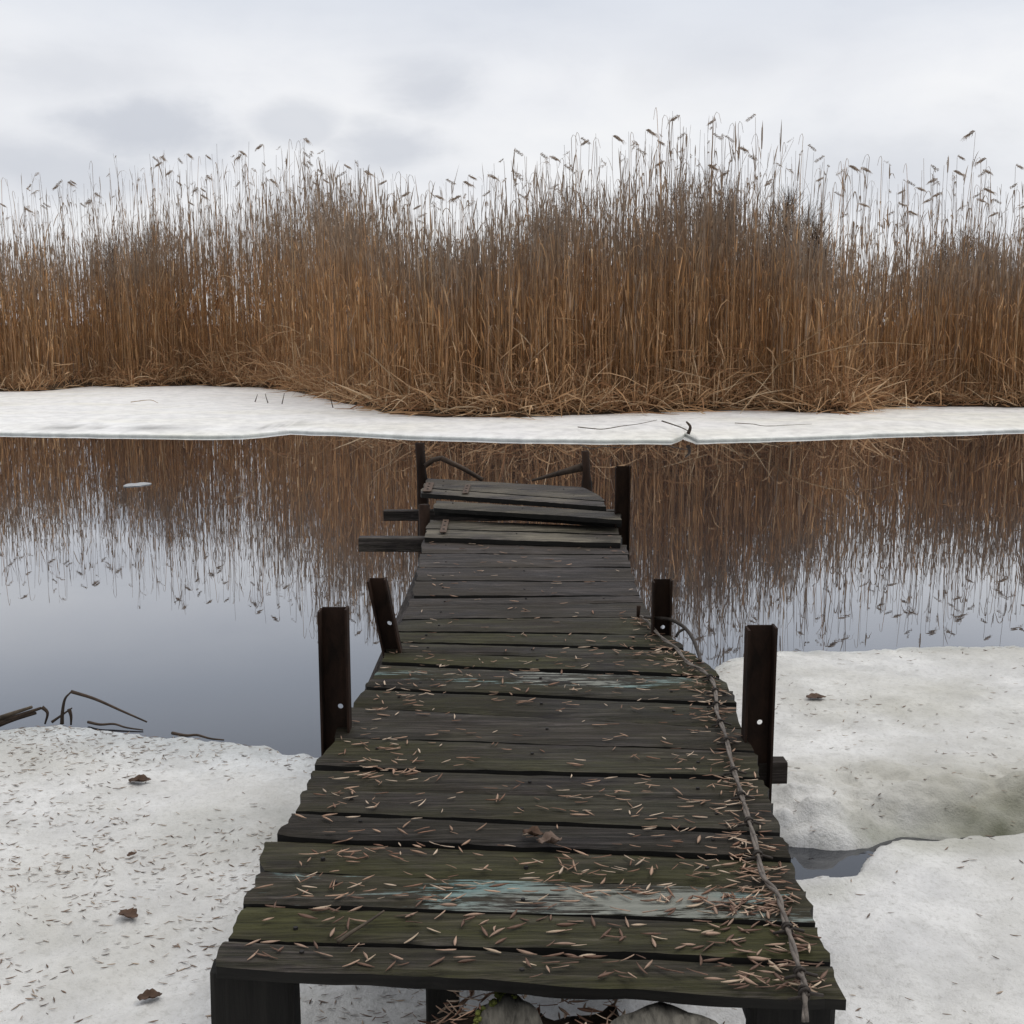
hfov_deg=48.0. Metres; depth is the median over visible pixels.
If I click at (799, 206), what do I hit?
reed
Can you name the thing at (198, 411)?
snow
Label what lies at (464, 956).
winged seed
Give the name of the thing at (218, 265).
reed
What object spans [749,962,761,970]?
winged seed
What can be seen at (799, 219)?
reed
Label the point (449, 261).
bare shrub
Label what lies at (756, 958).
winged seed
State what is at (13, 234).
reed
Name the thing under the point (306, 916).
winged seed
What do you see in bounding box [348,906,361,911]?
winged seed
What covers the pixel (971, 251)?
reed
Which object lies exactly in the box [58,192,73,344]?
reed
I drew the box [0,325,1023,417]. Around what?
ground
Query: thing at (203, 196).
reed
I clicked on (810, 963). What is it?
winged seed
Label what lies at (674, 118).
reed
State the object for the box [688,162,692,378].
reed
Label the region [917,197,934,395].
reed
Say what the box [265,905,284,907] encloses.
winged seed
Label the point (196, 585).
water
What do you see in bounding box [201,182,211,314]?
reed
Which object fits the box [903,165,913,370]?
reed
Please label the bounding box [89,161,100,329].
reed
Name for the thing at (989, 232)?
reed
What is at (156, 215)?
reed
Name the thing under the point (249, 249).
reed
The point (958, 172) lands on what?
reed
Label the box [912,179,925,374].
reed
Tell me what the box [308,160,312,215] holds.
reed
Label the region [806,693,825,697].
leaf
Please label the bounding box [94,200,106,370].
reed
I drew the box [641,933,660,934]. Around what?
winged seed
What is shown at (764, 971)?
winged seed
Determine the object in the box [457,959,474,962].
winged seed
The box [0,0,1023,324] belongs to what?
sky
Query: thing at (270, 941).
winged seed
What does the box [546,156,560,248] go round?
reed
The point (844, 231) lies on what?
reed
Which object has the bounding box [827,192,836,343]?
reed
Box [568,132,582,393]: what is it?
reed
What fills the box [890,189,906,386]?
reed
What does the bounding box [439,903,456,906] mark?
winged seed
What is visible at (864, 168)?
reed
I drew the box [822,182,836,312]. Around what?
reed
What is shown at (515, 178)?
reed
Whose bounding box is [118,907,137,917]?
leaf
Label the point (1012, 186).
reed
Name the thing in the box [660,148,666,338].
reed
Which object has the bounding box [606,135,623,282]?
reed
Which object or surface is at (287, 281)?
reed
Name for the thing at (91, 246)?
reed
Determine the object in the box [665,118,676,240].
reed
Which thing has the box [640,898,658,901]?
winged seed
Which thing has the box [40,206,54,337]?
reed
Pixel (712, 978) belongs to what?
winged seed
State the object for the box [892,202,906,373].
reed
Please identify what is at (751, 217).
reed
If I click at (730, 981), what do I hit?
winged seed
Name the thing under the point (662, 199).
reed
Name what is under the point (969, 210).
reed
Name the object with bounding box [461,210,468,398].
reed
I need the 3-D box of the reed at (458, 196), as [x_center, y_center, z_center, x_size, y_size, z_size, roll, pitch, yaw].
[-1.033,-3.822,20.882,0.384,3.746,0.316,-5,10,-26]
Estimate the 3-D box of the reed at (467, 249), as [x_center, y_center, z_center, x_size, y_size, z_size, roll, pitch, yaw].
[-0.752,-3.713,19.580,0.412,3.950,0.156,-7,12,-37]
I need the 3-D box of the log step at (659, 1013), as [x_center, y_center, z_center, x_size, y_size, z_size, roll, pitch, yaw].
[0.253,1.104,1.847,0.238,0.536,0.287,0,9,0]
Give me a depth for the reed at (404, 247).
20.88 m
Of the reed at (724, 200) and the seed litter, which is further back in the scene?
the reed at (724, 200)
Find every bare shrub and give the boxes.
[78,223,196,358]
[275,192,405,335]
[414,237,480,311]
[500,188,611,340]
[611,164,773,369]
[738,184,839,357]
[911,223,1019,363]
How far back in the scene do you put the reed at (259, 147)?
27.64 m
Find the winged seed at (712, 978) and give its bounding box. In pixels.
[704,977,725,979]
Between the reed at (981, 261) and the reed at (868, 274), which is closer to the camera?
the reed at (868, 274)
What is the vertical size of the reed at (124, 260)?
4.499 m
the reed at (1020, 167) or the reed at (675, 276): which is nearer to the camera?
the reed at (675, 276)
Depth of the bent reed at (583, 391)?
19.10 m
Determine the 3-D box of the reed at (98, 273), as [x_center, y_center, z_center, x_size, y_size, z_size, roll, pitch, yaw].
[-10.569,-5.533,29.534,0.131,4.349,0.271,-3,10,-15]
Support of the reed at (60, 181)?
on the ground at (519, 415)
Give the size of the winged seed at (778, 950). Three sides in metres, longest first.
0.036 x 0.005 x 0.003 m
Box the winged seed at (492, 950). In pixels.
[483,947,500,952]
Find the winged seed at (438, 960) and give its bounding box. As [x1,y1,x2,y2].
[428,957,444,966]
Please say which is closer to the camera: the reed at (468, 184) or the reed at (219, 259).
the reed at (468, 184)
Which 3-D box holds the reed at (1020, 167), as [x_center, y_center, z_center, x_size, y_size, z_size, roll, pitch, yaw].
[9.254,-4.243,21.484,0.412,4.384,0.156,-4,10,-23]
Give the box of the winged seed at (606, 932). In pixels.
[600,928,610,938]
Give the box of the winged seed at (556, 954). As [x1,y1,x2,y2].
[542,952,563,956]
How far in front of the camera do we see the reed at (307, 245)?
25.28 m
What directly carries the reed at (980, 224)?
on the ground at (519, 415)
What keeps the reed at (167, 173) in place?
on the ground at (519, 415)
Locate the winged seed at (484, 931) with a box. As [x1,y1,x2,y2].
[481,926,487,935]
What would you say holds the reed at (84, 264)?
on the ground at (519, 415)
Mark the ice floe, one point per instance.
(136, 484)
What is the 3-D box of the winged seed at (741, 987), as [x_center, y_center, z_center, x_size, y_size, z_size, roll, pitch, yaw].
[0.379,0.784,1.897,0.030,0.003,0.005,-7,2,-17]
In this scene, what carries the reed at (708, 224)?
on the ground at (519, 415)
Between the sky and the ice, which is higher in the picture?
the sky
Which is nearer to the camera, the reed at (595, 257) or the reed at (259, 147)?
the reed at (595, 257)
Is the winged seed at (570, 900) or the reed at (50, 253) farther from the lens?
the reed at (50, 253)
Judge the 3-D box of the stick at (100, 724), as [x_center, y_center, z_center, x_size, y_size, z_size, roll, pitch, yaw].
[-1.598,0.860,4.624,0.257,0.016,0.024,2,10,15]
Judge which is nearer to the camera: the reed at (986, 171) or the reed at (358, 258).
the reed at (358, 258)
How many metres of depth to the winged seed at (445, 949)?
2.00 m
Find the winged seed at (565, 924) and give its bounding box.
[556,923,577,926]
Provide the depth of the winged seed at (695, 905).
2.15 m
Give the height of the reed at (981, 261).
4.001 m
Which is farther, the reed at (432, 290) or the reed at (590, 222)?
the reed at (590, 222)
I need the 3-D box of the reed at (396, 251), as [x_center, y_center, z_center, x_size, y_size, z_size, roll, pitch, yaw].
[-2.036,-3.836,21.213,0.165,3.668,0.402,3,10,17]
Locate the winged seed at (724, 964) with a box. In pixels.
[718,962,732,966]
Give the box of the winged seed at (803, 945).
[796,943,816,946]
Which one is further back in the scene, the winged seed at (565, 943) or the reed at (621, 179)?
the reed at (621, 179)
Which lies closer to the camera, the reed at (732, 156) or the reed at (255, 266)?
the reed at (732, 156)
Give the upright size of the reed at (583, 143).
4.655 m
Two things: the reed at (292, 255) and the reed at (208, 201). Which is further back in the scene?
the reed at (208, 201)
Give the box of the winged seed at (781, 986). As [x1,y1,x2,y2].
[775,981,789,989]
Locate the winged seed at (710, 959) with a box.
[701,958,722,961]
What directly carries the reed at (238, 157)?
on the ground at (519, 415)
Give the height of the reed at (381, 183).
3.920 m
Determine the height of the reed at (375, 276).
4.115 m
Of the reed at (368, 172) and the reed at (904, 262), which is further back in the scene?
the reed at (904, 262)
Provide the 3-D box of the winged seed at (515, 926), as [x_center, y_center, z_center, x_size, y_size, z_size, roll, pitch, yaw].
[0.008,0.751,2.086,0.042,0.004,0.007,-6,5,-28]
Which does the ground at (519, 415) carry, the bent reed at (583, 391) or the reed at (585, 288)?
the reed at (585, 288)
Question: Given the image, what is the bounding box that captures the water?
[0,431,1023,879]
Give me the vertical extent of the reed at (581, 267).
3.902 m
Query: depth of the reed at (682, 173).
21.50 m
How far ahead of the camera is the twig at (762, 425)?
17.09 m
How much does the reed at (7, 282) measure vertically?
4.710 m
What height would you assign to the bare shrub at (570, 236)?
4.559 m
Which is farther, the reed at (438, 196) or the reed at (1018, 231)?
the reed at (1018, 231)
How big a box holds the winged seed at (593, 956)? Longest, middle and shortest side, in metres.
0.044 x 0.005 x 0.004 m
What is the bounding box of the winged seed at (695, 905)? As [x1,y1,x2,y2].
[685,902,703,906]
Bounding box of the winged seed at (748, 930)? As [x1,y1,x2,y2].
[739,929,761,931]
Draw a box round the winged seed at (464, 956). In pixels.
[453,956,475,957]
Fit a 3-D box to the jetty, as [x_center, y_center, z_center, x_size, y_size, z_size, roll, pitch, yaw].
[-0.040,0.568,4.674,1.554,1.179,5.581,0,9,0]
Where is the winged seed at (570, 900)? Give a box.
[560,900,579,901]
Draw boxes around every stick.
[87,721,142,730]
[171,731,223,740]
[686,421,691,434]
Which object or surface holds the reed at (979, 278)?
on the ground at (519, 415)
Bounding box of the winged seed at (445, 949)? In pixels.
[435,949,455,950]
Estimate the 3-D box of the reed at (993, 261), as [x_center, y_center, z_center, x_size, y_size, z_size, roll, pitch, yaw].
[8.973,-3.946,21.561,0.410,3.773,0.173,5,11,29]
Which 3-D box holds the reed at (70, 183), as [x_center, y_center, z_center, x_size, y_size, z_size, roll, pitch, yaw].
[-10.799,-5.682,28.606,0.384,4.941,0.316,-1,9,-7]
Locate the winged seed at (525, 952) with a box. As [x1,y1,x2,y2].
[517,949,536,954]
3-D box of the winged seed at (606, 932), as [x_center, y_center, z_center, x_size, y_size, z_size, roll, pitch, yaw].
[0.167,0.755,2.061,0.006,0.003,0.036,7,19,39]
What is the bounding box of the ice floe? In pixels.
[123,482,151,486]
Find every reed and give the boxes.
[0,203,10,342]
[0,706,32,719]
[0,707,40,722]
[0,712,36,726]
[1,178,14,373]
[6,215,17,361]
[7,183,22,320]
[7,213,17,366]
[12,191,33,361]
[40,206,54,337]
[41,706,48,723]
[43,203,50,352]
[47,198,58,333]
[51,708,71,722]
[52,185,73,373]
[56,179,66,325]
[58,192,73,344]
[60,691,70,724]
[67,181,86,377]
[67,708,72,724]
[69,181,84,375]
[70,690,146,722]
[80,202,90,352]
[84,198,95,355]
[86,200,95,376]
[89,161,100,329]
[93,211,102,352]
[94,192,110,361]
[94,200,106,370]
[109,169,121,345]
[118,199,130,329]
[133,183,148,319]
[142,173,162,354]
[152,156,164,300]
[155,162,174,358]
[156,156,170,375]
[162,359,221,383]
[166,170,181,332]
[176,181,187,355]
[184,154,194,348]
[191,187,201,283]
[192,158,200,331]
[199,194,213,349]
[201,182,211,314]
[204,155,214,327]
[205,175,216,306]
[211,175,225,327]
[213,182,222,364]
[223,175,232,374]
[228,151,246,367]
[235,154,243,367]
[235,180,244,356]
[241,155,250,360]
[242,156,252,381]
[245,162,260,375]
[246,171,261,362]
[252,169,258,330]
[255,144,275,352]
[268,179,282,361]
[270,170,277,347]
[279,179,292,384]
[285,139,295,376]
[288,151,298,339]
[295,142,303,382]
[297,138,312,390]
[300,148,309,363]
[300,151,317,371]
[301,162,315,371]
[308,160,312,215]
[324,164,335,395]
[338,170,350,364]
[340,164,351,302]
[353,186,360,399]
[355,182,367,359]
[359,185,372,392]
[362,170,378,403]
[363,352,404,391]
[366,176,377,357]
[378,180,392,400]
[388,204,405,387]
[393,203,401,347]
[394,172,405,390]
[398,189,405,352]
[400,192,422,300]
[401,194,408,335]
[407,175,417,399]
[414,205,427,378]
[420,194,428,390]
[420,195,443,335]
[426,182,436,405]
[440,193,451,269]
[446,178,457,396]
[447,195,465,335]
[460,181,475,301]
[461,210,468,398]
[462,220,470,370]
[466,174,476,401]
[479,174,497,294]
[489,202,496,317]
[508,170,521,400]
[509,174,527,271]
[511,194,526,342]
[513,149,522,368]
[529,172,534,264]
[534,177,547,344]
[540,152,552,274]
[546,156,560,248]
[557,164,571,270]
[557,170,569,296]
[558,158,568,256]
[562,155,576,357]
[564,135,577,405]
[566,169,576,320]
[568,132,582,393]
[570,176,585,376]
[573,155,589,384]
[574,167,584,377]
[576,137,591,337]
[577,361,589,414]
[578,180,587,383]
[581,139,592,372]
[585,137,599,359]
[591,180,603,344]
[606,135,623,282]
[613,161,624,398]
[614,156,625,216]
[625,132,633,344]
[630,148,646,400]
[632,142,642,370]
[641,129,657,392]
[652,140,664,294]
[653,108,666,337]
[653,115,668,380]
[657,117,672,293]
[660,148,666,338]
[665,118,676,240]
[666,159,675,387]
[668,115,695,243]
[671,163,676,269]
[672,133,689,310]
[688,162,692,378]
[690,342,921,398]
[703,113,720,325]
[703,146,716,351]
[703,164,720,359]
[704,119,720,384]
[704,133,722,334]
[709,165,716,291]
[715,135,732,332]
[716,170,730,313]
[722,124,740,346]
[726,121,742,404]
[731,146,748,297]
[733,121,742,382]
[740,161,746,282]
[744,134,762,373]
[746,114,755,402]
[746,155,756,383]
[753,147,761,343]
[762,182,777,346]
[767,142,785,386]
[775,315,845,369]
[790,134,802,342]
[795,144,815,289]
[795,173,799,362]
[809,177,822,367]
[811,178,827,351]
[813,155,824,372]
[813,168,821,366]
[821,191,842,381]
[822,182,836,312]
[823,159,848,396]
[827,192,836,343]
[834,212,850,326]
[837,191,842,365]
[838,161,848,307]
[838,203,869,403]
[842,165,859,377]
[847,167,872,362]
[851,179,856,353]
[853,155,874,389]
[857,188,861,389]
[862,200,881,387]
[872,157,881,356]
[872,223,889,388]
[878,202,890,324]
[878,211,897,350]
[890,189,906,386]
[891,223,898,391]
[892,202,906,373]
[893,218,903,311]
[898,203,912,320]
[900,211,912,361]
[902,180,915,374]
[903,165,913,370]
[905,187,925,342]
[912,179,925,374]
[912,193,918,337]
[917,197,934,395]
[922,198,942,329]
[924,164,938,334]
[927,178,943,328]
[931,192,955,397]
[945,170,968,396]
[950,156,964,333]
[952,130,978,363]
[952,191,971,349]
[956,186,979,378]
[963,172,987,378]
[963,198,986,345]
[965,159,975,298]
[966,169,993,370]
[969,207,988,386]
[970,157,986,322]
[972,158,980,394]
[972,193,981,378]
[977,188,995,388]
[980,166,990,390]
[983,203,992,343]
[984,188,990,370]
[985,198,1005,393]
[993,183,1023,372]
[997,164,1023,371]
[1011,192,1019,323]
[1012,217,1023,303]
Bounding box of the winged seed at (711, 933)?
[701,931,720,935]
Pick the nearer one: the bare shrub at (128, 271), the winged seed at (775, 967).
the winged seed at (775, 967)
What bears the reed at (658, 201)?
on the ground at (519, 415)
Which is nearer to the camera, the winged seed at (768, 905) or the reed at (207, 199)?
the winged seed at (768, 905)
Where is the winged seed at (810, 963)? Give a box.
[800,962,823,964]
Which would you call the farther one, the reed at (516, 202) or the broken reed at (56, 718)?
the reed at (516, 202)
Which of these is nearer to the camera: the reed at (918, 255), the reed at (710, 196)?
the reed at (710, 196)
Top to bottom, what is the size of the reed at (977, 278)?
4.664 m
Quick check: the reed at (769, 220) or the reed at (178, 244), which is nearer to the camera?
the reed at (769, 220)
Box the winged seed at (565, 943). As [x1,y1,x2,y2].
[553,942,575,944]
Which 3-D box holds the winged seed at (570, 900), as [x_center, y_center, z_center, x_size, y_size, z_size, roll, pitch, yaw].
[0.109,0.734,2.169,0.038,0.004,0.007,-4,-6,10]
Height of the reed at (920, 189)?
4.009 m
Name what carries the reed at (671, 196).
on the ground at (519, 415)
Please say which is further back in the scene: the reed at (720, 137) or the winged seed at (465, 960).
the reed at (720, 137)
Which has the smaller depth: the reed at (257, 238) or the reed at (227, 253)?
the reed at (257, 238)
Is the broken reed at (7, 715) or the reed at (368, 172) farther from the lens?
the reed at (368, 172)
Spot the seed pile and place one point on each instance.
(487, 995)
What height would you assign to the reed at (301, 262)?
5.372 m
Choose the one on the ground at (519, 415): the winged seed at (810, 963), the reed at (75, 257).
the reed at (75, 257)
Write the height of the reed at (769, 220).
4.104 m
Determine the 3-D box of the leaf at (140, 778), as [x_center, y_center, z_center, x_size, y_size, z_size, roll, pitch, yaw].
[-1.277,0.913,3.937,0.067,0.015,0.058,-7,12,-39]
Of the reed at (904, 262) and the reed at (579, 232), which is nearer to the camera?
the reed at (579, 232)
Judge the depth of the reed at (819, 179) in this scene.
20.64 m
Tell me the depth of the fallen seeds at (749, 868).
2.54 m
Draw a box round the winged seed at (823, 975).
[820,970,827,979]
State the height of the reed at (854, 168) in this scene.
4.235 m
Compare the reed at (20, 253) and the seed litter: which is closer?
the seed litter
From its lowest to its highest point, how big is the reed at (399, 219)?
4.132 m
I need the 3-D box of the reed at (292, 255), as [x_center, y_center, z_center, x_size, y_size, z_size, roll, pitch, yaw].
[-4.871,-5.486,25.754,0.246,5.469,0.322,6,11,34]
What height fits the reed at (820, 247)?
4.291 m
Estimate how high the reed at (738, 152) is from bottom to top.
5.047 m
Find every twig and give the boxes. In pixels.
[336,910,384,943]
[737,423,805,425]
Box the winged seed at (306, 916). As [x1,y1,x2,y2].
[298,913,317,918]
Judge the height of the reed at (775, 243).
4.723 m
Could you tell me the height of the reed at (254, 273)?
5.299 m
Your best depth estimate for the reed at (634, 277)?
19.62 m
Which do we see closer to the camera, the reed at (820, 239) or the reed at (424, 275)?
the reed at (424, 275)
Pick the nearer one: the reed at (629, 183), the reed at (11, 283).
the reed at (629, 183)
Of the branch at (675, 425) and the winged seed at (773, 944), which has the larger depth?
the branch at (675, 425)
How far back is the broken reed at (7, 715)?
4.58 m
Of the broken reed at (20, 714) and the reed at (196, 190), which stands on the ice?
the broken reed at (20, 714)
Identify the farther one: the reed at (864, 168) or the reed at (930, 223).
the reed at (930, 223)
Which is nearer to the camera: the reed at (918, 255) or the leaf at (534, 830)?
the leaf at (534, 830)
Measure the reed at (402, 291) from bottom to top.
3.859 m
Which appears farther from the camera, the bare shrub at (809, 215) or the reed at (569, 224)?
the bare shrub at (809, 215)
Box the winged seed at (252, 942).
[245,939,259,945]
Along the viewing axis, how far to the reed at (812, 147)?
21.36 m
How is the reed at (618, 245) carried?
on the ground at (519, 415)
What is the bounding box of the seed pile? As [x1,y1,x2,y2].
[417,990,625,1023]
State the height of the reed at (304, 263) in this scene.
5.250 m
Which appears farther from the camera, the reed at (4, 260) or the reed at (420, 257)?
the reed at (4, 260)
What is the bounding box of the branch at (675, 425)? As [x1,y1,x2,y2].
[662,420,689,431]
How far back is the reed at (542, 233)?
19.22 m
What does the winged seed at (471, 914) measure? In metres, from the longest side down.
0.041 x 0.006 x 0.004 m
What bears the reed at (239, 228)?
on the ground at (519, 415)
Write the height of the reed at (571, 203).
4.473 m
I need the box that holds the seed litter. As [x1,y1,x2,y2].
[0,647,1022,1023]
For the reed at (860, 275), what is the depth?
21.37 m
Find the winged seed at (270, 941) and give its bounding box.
[260,940,279,942]
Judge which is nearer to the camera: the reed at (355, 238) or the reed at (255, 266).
the reed at (355, 238)
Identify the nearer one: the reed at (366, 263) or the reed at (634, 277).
the reed at (634, 277)
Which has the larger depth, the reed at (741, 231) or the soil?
the reed at (741, 231)
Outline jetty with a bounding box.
[210,443,845,1023]
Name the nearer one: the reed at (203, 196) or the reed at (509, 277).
the reed at (509, 277)
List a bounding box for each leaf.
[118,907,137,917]
[128,774,150,781]
[137,988,161,999]
[523,826,542,835]
[538,831,561,843]
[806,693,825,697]
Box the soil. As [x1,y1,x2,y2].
[444,1003,618,1023]
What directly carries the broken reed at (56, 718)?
in the water
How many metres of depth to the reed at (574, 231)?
19.53 m
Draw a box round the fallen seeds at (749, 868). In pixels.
[254,535,800,901]
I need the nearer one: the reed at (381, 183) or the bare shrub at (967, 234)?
the reed at (381, 183)
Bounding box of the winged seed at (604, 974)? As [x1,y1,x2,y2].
[598,971,614,977]
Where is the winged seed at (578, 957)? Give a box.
[569,956,584,958]
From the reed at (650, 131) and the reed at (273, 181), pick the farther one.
the reed at (273, 181)
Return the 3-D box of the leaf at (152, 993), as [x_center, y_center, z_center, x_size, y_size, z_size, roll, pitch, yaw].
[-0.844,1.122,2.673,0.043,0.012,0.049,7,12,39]
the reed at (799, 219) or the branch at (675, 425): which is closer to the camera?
the branch at (675, 425)
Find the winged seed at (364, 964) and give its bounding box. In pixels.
[356,962,373,966]
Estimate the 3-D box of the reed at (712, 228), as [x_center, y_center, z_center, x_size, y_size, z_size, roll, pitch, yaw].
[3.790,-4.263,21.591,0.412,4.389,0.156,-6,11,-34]
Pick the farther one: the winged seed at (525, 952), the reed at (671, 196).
the reed at (671, 196)
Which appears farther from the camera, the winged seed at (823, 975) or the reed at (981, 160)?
the reed at (981, 160)
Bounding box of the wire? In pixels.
[640,615,823,1021]
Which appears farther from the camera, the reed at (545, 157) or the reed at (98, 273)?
the reed at (98, 273)
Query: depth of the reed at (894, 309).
21.41 m
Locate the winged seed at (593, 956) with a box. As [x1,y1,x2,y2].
[583,955,607,958]
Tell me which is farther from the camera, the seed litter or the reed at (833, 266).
the reed at (833, 266)
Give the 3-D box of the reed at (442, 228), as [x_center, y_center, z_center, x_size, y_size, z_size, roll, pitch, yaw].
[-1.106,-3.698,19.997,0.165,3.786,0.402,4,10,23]
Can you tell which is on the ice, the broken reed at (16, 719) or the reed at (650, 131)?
the broken reed at (16, 719)
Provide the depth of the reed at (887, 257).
22.22 m
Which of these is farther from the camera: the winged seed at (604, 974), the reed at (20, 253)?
the reed at (20, 253)
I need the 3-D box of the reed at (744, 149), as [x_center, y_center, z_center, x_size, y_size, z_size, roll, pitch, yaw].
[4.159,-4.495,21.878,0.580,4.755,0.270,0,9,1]
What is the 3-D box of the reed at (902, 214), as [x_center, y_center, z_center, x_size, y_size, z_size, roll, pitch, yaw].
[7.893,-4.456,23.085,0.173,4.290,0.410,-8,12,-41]
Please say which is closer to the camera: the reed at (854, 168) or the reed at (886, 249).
the reed at (854, 168)
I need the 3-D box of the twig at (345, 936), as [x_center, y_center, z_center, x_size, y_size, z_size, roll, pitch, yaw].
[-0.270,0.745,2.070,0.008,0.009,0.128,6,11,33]
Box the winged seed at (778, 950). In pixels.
[769,948,789,951]
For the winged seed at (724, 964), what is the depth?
1.96 m
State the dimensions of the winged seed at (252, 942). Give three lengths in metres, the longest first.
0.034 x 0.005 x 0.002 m
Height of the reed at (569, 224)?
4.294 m
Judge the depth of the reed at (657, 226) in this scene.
20.49 m
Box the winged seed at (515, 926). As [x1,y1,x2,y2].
[506,922,525,928]
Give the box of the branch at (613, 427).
[578,420,655,429]
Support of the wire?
on the jetty
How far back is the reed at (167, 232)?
28.68 m
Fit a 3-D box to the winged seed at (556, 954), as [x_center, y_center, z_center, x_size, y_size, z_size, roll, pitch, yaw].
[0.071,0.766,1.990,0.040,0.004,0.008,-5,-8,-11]
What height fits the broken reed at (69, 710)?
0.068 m
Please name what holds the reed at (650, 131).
on the ground at (519, 415)
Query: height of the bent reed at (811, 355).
0.984 m
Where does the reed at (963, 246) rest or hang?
on the ground at (519, 415)
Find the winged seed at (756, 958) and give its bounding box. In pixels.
[748,956,769,960]
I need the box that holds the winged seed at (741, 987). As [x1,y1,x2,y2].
[734,984,748,988]
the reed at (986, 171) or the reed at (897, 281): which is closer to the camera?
the reed at (897, 281)
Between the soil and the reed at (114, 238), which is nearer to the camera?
the soil
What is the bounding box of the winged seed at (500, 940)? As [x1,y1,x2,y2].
[495,938,505,943]
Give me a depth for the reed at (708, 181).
20.81 m
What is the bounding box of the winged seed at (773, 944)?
[765,943,784,945]
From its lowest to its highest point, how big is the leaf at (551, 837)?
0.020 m
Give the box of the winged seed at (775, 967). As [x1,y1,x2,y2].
[768,960,781,972]
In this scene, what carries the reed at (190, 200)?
on the ground at (519, 415)
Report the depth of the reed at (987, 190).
21.55 m
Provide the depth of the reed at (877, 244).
21.26 m
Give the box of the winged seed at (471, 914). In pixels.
[463,913,484,916]
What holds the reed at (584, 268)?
on the ground at (519, 415)
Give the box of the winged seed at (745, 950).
[734,948,756,952]
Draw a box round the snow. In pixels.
[0,385,1023,441]
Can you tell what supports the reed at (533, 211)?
on the ground at (519, 415)
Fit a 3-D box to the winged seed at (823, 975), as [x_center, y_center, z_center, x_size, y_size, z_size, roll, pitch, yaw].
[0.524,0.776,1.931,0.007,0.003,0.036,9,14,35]
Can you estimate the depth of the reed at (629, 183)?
20.93 m
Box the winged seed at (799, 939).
[793,937,808,942]
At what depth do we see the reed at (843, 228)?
21.80 m
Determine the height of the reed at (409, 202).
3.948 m
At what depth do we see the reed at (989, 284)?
22.18 m
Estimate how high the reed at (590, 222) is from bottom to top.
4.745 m
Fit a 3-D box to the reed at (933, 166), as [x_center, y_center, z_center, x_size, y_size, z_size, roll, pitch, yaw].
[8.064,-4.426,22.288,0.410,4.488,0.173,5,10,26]
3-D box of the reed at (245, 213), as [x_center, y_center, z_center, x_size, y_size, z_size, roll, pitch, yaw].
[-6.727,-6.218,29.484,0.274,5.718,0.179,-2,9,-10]
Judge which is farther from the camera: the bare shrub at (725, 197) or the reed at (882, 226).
the bare shrub at (725, 197)
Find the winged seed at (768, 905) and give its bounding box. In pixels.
[764,901,776,906]
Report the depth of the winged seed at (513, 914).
2.13 m
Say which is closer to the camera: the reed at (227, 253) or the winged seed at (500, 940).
the winged seed at (500, 940)
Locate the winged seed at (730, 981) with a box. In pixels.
[721,979,743,982]
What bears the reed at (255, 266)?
on the ground at (519, 415)
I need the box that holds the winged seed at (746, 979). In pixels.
[738,974,756,984]
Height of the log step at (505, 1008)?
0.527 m
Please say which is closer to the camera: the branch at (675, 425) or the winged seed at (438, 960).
the winged seed at (438, 960)
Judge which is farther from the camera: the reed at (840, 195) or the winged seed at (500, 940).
the reed at (840, 195)
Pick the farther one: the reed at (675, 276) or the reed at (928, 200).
the reed at (928, 200)
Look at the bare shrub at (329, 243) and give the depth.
31.99 m
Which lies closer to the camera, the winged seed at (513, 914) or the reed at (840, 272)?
the winged seed at (513, 914)
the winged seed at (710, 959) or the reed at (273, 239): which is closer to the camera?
the winged seed at (710, 959)
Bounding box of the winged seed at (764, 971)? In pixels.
[757,970,773,972]
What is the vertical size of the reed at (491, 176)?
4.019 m
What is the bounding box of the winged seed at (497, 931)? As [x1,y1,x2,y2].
[489,928,503,936]
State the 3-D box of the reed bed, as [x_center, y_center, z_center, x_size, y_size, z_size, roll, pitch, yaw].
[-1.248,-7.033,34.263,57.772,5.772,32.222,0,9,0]
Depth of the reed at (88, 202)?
28.20 m
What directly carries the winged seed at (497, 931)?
on the jetty
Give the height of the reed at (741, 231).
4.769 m
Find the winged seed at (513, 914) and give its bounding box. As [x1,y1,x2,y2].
[510,908,517,918]
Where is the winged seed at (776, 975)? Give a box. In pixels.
[773,972,783,981]
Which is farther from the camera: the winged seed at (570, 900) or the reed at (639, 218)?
the reed at (639, 218)
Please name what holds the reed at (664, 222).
on the ground at (519, 415)
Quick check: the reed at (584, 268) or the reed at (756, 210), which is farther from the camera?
the reed at (756, 210)
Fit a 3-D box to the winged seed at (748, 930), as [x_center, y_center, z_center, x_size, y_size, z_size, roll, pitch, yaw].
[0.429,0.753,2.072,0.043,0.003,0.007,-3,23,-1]
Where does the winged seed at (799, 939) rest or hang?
on the jetty
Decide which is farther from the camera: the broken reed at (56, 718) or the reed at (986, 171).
the reed at (986, 171)
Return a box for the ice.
[0,646,1023,1023]
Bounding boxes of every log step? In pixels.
[473,992,542,1023]
[610,1002,717,1023]
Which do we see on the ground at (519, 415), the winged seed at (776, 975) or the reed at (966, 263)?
the reed at (966, 263)
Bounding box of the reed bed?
[0,111,1023,412]
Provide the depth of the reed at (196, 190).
29.45 m
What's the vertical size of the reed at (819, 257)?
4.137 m
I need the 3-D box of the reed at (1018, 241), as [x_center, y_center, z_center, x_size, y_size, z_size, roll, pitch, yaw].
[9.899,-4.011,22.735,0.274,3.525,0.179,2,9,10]
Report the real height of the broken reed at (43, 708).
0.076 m

